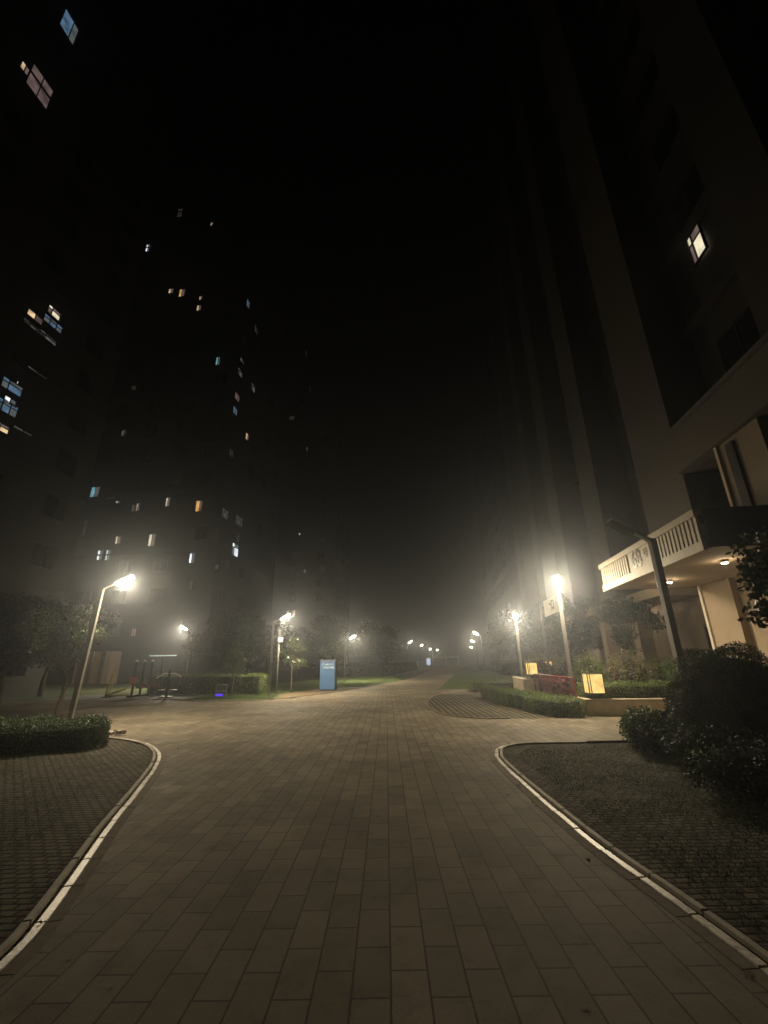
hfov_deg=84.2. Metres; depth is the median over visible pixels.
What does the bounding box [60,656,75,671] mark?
window
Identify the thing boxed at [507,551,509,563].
window
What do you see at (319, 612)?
window
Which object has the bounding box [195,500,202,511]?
window
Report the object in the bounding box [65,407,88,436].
window
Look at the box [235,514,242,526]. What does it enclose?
window
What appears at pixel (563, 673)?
rounded shrub
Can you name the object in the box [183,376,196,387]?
window
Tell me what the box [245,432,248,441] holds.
window
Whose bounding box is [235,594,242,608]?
window
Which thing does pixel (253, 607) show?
window
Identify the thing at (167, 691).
twist machine
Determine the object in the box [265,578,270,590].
window
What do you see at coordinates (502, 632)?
dark tree
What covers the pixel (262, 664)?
window
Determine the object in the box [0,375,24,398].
window
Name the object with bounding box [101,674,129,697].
yellow trainer
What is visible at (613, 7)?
window
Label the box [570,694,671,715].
stone planter
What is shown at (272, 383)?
window
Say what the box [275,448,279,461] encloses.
window
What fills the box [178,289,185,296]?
window
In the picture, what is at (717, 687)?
round shrub
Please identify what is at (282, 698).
kerb
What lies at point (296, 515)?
window
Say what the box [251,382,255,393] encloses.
window
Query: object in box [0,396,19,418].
window
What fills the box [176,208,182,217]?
window
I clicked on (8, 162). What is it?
window
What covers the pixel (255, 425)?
window
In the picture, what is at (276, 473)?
window
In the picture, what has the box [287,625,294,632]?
window
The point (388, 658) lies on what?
tree
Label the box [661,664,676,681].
rounded shrub
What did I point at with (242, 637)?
dark tree
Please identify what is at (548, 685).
red hedge
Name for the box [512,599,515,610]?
window
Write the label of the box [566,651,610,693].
rounded shrub
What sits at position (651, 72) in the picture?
window
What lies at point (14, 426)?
window
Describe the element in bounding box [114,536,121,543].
window
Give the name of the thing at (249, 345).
window
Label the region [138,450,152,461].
window
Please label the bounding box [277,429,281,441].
window
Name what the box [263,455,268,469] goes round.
window
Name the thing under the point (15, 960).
kerb
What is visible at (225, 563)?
window
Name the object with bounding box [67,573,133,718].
street lamp
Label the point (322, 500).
window
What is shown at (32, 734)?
clipped hedge
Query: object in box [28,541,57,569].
window
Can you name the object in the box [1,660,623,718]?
ground
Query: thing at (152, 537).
window
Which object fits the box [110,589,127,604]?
window
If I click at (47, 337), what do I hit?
window
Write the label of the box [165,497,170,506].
window
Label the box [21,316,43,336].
window
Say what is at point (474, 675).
grass
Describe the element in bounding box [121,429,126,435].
window
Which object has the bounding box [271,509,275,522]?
window
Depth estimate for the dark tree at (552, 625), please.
22.68 m
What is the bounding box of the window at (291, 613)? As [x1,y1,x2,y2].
[288,610,295,616]
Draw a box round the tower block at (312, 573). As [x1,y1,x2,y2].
[268,281,352,670]
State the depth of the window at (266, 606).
51.99 m
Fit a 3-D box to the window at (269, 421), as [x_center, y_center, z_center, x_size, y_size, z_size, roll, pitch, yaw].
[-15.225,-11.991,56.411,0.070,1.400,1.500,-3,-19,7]
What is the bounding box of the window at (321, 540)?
[318,537,324,543]
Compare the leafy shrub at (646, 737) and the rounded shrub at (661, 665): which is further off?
the rounded shrub at (661, 665)
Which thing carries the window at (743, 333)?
in the apartment building
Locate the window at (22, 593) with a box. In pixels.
[19,593,44,603]
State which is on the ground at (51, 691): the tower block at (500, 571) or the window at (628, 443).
the tower block at (500, 571)
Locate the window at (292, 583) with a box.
[290,580,296,586]
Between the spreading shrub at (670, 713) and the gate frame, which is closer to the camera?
the spreading shrub at (670, 713)
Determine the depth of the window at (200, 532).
41.88 m
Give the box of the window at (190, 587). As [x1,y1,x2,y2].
[188,580,193,589]
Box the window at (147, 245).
[145,244,150,251]
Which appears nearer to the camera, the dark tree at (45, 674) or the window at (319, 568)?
the dark tree at (45, 674)
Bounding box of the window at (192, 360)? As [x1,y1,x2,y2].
[186,355,199,365]
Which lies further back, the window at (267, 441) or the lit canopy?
the window at (267, 441)
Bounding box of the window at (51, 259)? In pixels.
[42,244,67,280]
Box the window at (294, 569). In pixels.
[290,566,297,572]
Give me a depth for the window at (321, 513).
91.95 m
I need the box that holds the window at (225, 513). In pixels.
[221,507,228,520]
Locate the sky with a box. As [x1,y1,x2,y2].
[179,0,490,661]
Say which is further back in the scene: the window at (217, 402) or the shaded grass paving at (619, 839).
the window at (217, 402)
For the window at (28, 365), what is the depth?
25.28 m
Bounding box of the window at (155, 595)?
[147,588,163,602]
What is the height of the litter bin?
0.610 m
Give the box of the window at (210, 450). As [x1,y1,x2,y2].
[204,444,218,457]
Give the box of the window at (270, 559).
[267,554,272,567]
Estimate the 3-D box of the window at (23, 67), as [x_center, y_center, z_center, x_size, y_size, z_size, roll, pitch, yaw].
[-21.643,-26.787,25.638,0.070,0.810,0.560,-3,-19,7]
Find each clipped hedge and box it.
[0,713,111,755]
[146,672,268,694]
[294,662,417,677]
[469,677,513,691]
[479,683,586,717]
[492,660,523,675]
[576,679,674,698]
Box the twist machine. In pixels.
[156,670,181,697]
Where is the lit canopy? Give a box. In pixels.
[149,655,176,693]
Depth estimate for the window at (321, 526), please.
90.97 m
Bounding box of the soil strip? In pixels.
[278,687,360,697]
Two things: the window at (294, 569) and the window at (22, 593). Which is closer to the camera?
the window at (22, 593)
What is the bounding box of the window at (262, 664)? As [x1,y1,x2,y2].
[259,659,264,666]
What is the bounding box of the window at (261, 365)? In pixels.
[259,358,264,373]
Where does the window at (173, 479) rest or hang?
in the tower block at (180, 517)
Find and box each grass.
[185,676,400,699]
[441,670,511,688]
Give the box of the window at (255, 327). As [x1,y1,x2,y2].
[254,324,257,335]
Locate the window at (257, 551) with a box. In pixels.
[255,547,260,560]
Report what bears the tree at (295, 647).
on the soil strip
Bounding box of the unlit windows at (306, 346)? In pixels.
[294,295,332,504]
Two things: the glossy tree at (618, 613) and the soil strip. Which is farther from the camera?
the soil strip
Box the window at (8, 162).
[0,141,19,179]
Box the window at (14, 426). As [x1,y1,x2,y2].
[12,423,33,437]
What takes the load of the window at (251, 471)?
in the tower block at (180, 517)
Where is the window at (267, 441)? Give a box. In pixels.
[265,434,269,448]
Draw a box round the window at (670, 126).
[651,101,680,172]
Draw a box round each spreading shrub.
[656,701,678,728]
[657,718,767,765]
[678,730,767,805]
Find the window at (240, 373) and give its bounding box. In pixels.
[237,367,242,378]
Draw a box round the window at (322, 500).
[319,498,325,503]
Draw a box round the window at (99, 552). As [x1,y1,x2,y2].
[96,550,103,559]
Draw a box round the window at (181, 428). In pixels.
[175,422,189,434]
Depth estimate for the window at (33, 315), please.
25.34 m
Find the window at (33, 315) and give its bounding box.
[26,307,43,326]
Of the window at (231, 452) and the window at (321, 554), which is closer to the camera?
the window at (231, 452)
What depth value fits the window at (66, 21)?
29.15 m
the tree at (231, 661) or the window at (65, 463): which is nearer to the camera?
the tree at (231, 661)
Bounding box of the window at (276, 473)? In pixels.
[274,468,278,480]
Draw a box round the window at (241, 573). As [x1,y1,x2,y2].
[238,565,245,580]
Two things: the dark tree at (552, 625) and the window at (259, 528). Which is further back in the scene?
the window at (259, 528)
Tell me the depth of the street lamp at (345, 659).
32.56 m
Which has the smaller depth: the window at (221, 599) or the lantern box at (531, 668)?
the lantern box at (531, 668)
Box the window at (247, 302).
[246,298,249,308]
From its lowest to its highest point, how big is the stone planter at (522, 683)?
0.740 m
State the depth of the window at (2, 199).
23.71 m
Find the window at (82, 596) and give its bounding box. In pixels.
[75,591,91,605]
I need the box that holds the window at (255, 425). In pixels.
[253,419,258,434]
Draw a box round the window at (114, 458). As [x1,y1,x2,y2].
[106,452,120,464]
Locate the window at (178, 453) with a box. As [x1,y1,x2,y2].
[171,447,185,459]
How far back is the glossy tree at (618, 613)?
16.34 m
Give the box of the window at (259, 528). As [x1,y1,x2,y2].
[257,523,262,536]
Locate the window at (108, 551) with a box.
[104,549,111,560]
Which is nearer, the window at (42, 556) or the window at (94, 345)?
the window at (42, 556)
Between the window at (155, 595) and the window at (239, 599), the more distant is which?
the window at (239, 599)
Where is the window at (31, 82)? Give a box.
[25,62,53,110]
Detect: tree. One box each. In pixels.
[0,593,84,703]
[3,592,119,696]
[10,601,109,716]
[182,608,265,673]
[219,613,292,674]
[221,644,247,694]
[279,636,307,691]
[291,614,350,659]
[342,620,398,676]
[377,646,393,662]
[379,631,404,662]
[478,625,504,659]
[487,608,527,662]
[512,601,563,658]
[530,595,602,662]
[589,591,666,658]
[725,525,767,631]
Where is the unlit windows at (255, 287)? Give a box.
[253,114,298,423]
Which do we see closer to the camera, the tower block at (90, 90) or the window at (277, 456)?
the tower block at (90, 90)
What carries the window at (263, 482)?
in the tower block at (180, 517)
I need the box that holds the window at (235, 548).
[231,542,238,557]
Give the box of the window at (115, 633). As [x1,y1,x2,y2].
[106,621,121,636]
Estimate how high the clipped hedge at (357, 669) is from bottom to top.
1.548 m
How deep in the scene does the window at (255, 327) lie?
53.71 m
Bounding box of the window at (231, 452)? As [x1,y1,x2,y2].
[228,447,233,458]
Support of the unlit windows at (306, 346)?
in the tower block at (312, 573)
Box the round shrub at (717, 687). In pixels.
[661,641,767,746]
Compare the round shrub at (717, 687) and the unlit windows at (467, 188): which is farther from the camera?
the unlit windows at (467, 188)
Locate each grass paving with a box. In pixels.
[0,739,157,960]
[498,743,767,964]
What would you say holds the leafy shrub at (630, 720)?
on the shaded grass paving at (619, 839)
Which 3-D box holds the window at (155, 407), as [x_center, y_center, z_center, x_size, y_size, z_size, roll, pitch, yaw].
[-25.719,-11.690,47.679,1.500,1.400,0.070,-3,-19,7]
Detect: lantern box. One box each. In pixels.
[525,663,537,674]
[581,673,605,693]
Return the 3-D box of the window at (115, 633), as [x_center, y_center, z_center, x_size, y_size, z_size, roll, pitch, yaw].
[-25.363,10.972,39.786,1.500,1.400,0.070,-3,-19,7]
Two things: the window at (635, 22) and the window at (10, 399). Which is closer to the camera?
the window at (635, 22)
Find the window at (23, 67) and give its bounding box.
[19,60,30,76]
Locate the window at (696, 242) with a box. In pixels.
[685,220,708,266]
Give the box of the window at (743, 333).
[715,305,760,372]
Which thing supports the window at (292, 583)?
in the tower block at (312, 573)
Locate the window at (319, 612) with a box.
[315,609,322,616]
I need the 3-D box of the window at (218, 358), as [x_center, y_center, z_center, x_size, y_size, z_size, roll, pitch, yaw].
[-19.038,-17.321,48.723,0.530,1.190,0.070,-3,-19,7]
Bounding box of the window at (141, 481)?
[133,475,148,487]
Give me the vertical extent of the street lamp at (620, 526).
4.185 m
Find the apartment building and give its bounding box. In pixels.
[466,0,767,674]
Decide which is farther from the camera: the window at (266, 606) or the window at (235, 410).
the window at (266, 606)
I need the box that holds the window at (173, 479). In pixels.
[166,473,181,485]
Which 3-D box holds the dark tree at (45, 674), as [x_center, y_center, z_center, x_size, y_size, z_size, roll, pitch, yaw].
[-18.851,7.550,24.078,5.933,5.539,5.096,15,-24,-37]
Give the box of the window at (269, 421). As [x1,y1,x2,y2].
[267,414,271,428]
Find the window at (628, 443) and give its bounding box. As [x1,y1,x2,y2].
[628,443,635,476]
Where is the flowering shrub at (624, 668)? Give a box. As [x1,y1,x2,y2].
[600,647,663,685]
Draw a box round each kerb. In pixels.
[0,737,166,987]
[151,665,449,701]
[426,694,507,718]
[489,741,767,990]
[586,739,633,742]
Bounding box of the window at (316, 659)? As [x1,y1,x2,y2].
[313,657,320,663]
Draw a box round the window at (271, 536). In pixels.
[269,532,273,544]
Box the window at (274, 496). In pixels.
[272,488,277,501]
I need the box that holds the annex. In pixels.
[71,647,123,683]
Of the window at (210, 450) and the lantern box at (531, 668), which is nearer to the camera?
the lantern box at (531, 668)
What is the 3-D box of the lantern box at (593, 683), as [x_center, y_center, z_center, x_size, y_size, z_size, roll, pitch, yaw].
[6.231,5.102,12.641,0.459,0.560,0.463,-3,-19,6]
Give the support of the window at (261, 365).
in the tower block at (180, 517)
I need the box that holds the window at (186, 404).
[179,399,192,410]
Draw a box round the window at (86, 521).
[81,520,87,535]
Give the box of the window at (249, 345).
[246,337,252,354]
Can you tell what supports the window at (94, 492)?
in the tower block at (180, 517)
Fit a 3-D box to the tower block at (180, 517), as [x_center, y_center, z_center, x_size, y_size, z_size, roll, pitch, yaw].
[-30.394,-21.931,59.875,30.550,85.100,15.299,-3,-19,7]
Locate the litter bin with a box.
[215,684,227,698]
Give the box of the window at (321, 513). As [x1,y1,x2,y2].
[319,510,325,516]
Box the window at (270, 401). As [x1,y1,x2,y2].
[268,395,273,409]
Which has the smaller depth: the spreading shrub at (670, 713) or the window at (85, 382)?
the spreading shrub at (670, 713)
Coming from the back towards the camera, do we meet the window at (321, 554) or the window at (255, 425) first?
the window at (321, 554)
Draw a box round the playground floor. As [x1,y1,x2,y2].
[34,694,206,700]
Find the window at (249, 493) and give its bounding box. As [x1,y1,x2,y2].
[246,488,252,503]
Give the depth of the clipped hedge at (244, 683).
22.87 m
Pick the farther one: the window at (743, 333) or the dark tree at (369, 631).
the dark tree at (369, 631)
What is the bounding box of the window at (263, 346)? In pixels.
[261,339,265,354]
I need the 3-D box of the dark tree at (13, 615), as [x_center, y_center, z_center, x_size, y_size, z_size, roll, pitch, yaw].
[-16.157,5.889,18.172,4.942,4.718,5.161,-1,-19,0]
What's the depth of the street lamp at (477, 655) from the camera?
60.71 m
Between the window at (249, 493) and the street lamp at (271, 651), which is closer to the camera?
the street lamp at (271, 651)
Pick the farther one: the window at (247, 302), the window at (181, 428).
the window at (247, 302)
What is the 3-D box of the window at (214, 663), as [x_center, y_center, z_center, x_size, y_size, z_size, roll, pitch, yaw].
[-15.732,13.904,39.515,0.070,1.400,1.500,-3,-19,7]
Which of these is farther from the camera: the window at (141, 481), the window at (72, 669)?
the window at (141, 481)
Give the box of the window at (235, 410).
[232,405,237,416]
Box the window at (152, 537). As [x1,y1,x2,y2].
[147,533,156,546]
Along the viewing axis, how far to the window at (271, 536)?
54.93 m
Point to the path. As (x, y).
(450, 882)
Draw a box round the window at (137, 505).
[135,503,140,510]
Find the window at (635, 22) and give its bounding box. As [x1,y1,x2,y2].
[620,6,641,73]
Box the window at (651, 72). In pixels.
[634,51,659,119]
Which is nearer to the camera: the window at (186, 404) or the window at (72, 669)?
the window at (72, 669)
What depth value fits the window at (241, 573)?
45.94 m
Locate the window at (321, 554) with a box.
[317,551,324,557]
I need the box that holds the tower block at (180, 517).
[45,85,301,683]
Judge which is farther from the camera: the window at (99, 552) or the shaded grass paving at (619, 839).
the window at (99, 552)
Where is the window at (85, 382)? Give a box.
[76,368,97,398]
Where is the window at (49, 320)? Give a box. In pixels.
[43,312,63,334]
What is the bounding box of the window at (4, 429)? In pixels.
[0,422,10,435]
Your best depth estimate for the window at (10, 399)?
23.54 m
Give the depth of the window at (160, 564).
41.32 m
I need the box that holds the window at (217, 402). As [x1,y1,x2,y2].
[211,396,224,407]
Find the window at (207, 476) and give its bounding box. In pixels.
[200,470,215,483]
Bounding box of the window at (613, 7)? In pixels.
[607,0,619,31]
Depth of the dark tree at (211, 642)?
27.21 m
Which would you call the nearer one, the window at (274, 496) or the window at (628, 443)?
the window at (628, 443)
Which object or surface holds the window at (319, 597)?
in the tower block at (312, 573)
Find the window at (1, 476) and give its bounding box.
[0,472,3,486]
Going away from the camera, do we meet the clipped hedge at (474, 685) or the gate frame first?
the clipped hedge at (474, 685)
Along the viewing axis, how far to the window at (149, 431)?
46.69 m
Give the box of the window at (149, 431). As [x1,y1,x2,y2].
[143,425,157,437]
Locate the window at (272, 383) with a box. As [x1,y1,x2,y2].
[270,376,274,389]
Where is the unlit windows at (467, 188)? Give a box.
[460,188,506,661]
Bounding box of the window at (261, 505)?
[259,499,264,513]
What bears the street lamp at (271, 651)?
on the ground at (51, 691)
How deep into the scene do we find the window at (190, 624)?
38.93 m
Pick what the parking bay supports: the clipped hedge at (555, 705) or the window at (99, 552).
the clipped hedge at (555, 705)
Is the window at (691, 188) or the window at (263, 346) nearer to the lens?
the window at (691, 188)
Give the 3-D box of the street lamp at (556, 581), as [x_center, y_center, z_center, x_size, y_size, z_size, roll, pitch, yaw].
[5.848,4.149,13.675,0.300,4.185,0.927,-8,-21,21]
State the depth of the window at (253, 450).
50.89 m
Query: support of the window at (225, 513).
in the tower block at (180, 517)
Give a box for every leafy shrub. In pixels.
[616,705,672,742]
[629,720,674,755]
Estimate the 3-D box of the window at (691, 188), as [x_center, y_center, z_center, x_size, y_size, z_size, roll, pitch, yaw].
[10.096,-10.408,14.053,0.070,1.600,1.700,-3,-19,7]
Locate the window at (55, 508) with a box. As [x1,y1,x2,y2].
[41,493,68,521]
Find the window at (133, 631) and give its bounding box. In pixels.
[130,628,136,635]
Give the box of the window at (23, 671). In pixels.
[0,650,30,677]
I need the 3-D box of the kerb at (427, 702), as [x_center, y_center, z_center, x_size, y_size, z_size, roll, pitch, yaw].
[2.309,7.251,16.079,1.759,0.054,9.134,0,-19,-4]
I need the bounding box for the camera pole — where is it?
[275,629,282,693]
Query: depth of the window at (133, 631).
39.42 m
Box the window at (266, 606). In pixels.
[263,603,268,615]
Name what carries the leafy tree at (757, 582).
on the shaded grass paving at (619, 839)
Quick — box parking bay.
[428,694,589,718]
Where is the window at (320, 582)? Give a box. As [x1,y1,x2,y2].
[316,579,323,586]
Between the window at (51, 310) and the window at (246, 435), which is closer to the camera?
the window at (51, 310)
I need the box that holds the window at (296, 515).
[294,512,300,517]
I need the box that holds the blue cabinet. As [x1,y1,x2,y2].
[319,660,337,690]
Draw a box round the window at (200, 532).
[193,526,208,539]
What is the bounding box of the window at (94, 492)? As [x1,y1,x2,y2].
[89,486,100,497]
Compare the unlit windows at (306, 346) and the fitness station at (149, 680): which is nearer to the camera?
the fitness station at (149, 680)
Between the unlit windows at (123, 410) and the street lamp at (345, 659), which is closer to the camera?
the street lamp at (345, 659)
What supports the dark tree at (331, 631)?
on the ground at (51, 691)
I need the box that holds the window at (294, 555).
[291,552,298,558]
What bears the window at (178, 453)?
in the tower block at (180, 517)
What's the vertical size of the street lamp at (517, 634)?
4.185 m
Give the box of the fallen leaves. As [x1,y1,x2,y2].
[38,698,753,1008]
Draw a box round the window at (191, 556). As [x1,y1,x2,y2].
[188,552,195,563]
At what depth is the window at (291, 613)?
85.72 m
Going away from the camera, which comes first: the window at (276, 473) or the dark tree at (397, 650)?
the window at (276, 473)
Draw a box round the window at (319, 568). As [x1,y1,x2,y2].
[317,565,323,571]
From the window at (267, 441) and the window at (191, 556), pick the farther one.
the window at (267, 441)
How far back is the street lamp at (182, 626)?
30.03 m
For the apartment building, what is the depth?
16.67 m
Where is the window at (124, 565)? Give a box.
[116,559,132,572]
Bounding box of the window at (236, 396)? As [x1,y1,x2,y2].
[234,390,239,402]
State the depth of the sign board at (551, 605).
18.99 m
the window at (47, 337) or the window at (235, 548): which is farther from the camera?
the window at (235, 548)
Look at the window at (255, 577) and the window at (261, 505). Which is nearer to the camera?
the window at (255, 577)
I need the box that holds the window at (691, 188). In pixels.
[670,159,704,233]
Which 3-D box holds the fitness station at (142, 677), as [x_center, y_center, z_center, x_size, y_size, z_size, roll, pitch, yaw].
[-12.582,8.739,22.418,0.680,1.815,0.400,-1,-19,0]
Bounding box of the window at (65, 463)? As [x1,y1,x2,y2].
[54,448,78,477]
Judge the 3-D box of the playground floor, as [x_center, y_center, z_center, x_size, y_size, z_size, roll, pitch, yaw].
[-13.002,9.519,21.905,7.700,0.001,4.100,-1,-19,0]
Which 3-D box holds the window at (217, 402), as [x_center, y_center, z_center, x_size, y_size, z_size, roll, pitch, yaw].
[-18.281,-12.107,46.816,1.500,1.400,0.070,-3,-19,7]
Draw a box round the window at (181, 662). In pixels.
[175,654,192,669]
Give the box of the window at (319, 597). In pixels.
[316,594,322,600]
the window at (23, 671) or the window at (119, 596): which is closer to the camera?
the window at (23, 671)
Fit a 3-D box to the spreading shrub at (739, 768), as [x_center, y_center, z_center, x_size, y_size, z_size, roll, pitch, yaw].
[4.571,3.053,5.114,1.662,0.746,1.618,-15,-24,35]
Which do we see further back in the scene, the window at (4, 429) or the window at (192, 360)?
the window at (192, 360)
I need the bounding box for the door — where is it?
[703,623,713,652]
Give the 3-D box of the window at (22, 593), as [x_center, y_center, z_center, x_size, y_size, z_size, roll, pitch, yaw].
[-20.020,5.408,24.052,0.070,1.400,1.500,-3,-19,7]
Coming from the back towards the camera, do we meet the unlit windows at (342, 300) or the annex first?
the unlit windows at (342, 300)
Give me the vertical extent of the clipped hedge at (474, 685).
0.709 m
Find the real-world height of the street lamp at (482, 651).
4.311 m
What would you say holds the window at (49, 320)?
in the tower block at (90, 90)
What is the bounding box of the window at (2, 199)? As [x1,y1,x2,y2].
[0,194,5,213]
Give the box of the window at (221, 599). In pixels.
[217,588,226,604]
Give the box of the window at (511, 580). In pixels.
[510,574,512,586]
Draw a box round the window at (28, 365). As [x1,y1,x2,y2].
[26,364,47,383]
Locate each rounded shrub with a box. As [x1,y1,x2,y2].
[521,651,564,677]
[557,653,593,693]
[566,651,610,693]
[649,654,676,683]
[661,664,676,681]
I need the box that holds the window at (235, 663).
[229,658,236,668]
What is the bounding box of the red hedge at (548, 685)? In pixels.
[537,675,570,696]
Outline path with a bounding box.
[0,664,767,1023]
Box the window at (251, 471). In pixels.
[248,464,254,479]
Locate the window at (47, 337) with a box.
[39,328,57,347]
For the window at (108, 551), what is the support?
in the tower block at (180, 517)
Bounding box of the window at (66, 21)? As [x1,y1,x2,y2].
[58,7,79,48]
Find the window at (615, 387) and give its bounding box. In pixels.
[615,387,621,413]
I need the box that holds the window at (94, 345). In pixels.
[85,332,105,362]
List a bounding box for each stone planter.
[512,677,559,692]
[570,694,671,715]
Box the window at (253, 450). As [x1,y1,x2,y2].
[250,441,256,456]
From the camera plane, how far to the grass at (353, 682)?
28.41 m
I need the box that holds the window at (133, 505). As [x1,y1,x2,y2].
[131,504,135,511]
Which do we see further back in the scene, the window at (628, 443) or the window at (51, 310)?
the window at (51, 310)
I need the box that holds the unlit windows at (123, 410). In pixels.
[117,105,261,415]
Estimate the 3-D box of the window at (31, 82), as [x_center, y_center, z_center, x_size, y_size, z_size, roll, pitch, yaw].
[-21.521,-26.607,26.605,0.070,1.980,1.490,-3,-19,7]
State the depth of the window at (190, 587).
40.21 m
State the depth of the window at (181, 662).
37.92 m
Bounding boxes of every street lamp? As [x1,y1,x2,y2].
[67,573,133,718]
[181,625,192,672]
[266,613,288,696]
[344,635,354,681]
[471,640,479,670]
[474,631,484,673]
[513,613,522,676]
[552,574,573,695]
[606,516,683,675]
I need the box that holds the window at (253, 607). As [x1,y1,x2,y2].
[250,598,256,611]
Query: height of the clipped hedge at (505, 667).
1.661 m
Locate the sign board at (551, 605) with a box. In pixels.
[538,592,564,676]
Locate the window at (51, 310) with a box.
[46,303,61,321]
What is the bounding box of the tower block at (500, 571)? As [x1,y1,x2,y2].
[458,162,538,672]
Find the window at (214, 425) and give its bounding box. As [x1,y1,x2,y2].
[207,420,221,431]
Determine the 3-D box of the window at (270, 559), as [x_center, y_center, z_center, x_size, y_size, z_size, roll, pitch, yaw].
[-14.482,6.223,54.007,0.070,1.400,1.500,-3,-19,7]
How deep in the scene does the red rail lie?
13.77 m
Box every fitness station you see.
[126,660,143,697]
[135,660,150,696]
[144,660,158,695]
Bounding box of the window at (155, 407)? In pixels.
[147,402,161,413]
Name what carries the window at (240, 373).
in the tower block at (180, 517)
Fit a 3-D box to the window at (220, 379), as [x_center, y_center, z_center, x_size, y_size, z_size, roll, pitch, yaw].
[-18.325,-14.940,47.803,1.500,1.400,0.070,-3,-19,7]
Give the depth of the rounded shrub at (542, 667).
19.84 m
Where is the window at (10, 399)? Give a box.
[3,394,17,407]
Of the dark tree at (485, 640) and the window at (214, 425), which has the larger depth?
the dark tree at (485, 640)
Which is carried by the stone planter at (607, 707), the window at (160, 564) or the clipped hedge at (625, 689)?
the clipped hedge at (625, 689)
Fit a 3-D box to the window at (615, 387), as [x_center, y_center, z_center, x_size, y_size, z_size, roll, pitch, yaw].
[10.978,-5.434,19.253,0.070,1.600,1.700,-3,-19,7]
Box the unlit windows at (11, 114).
[3,0,181,328]
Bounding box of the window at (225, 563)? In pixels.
[220,558,229,573]
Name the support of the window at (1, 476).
in the tower block at (90, 90)
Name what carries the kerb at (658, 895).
on the shaded grass paving at (619, 839)
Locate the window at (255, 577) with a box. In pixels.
[253,572,258,585]
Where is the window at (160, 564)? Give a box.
[152,557,168,571]
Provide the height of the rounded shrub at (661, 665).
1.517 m
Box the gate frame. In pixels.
[432,654,458,665]
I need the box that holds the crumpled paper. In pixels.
[109,729,125,733]
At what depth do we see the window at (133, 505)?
43.75 m
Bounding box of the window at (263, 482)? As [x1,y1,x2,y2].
[261,477,266,491]
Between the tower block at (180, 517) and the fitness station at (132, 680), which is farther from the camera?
the tower block at (180, 517)
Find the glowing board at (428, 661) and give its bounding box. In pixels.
[426,658,430,665]
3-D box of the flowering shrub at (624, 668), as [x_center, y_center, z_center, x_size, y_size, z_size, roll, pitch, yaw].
[8.220,5.383,14.299,1.884,1.570,1.860,-1,-19,0]
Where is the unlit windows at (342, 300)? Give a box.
[339,300,351,621]
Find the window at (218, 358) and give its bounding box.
[215,356,220,365]
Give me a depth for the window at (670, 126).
15.17 m
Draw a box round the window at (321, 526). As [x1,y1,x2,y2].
[318,524,325,529]
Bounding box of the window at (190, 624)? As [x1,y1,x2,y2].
[179,619,196,634]
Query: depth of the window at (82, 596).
41.21 m
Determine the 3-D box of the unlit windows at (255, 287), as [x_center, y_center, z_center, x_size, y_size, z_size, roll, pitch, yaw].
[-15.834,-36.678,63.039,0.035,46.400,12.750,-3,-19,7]
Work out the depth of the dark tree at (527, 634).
31.00 m
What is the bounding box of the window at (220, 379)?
[214,373,227,384]
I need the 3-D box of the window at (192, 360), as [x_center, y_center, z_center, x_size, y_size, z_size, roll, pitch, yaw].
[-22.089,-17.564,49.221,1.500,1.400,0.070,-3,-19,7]
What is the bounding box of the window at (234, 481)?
[230,474,237,491]
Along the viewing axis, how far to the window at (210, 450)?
44.83 m
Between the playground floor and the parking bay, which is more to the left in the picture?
the playground floor
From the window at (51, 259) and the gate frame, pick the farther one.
the gate frame
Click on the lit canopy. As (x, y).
(161, 666)
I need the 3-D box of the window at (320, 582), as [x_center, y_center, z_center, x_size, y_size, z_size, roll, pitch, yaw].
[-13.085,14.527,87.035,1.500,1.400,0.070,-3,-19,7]
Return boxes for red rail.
[533,673,576,696]
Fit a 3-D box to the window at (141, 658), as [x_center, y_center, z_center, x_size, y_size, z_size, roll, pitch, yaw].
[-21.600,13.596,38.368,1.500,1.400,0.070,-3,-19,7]
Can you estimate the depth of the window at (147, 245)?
56.51 m
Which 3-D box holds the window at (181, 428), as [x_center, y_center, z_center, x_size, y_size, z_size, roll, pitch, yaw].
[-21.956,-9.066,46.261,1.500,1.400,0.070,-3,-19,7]
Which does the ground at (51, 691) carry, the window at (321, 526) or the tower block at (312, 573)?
the tower block at (312, 573)
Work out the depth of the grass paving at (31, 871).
4.93 m
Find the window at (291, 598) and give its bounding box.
[289,595,295,601]
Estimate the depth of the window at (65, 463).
26.97 m
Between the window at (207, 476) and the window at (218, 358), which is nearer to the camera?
the window at (207, 476)
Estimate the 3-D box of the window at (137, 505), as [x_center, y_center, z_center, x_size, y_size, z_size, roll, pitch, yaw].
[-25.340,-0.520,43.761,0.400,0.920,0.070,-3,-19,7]
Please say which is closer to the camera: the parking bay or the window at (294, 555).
the parking bay
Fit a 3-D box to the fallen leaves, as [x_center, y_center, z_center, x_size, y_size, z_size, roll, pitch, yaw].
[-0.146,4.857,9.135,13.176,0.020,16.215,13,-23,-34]
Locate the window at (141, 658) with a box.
[137,654,153,670]
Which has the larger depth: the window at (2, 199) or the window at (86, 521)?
the window at (86, 521)
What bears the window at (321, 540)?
in the tower block at (312, 573)
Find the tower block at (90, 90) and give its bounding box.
[0,0,195,697]
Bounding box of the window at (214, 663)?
[209,654,219,669]

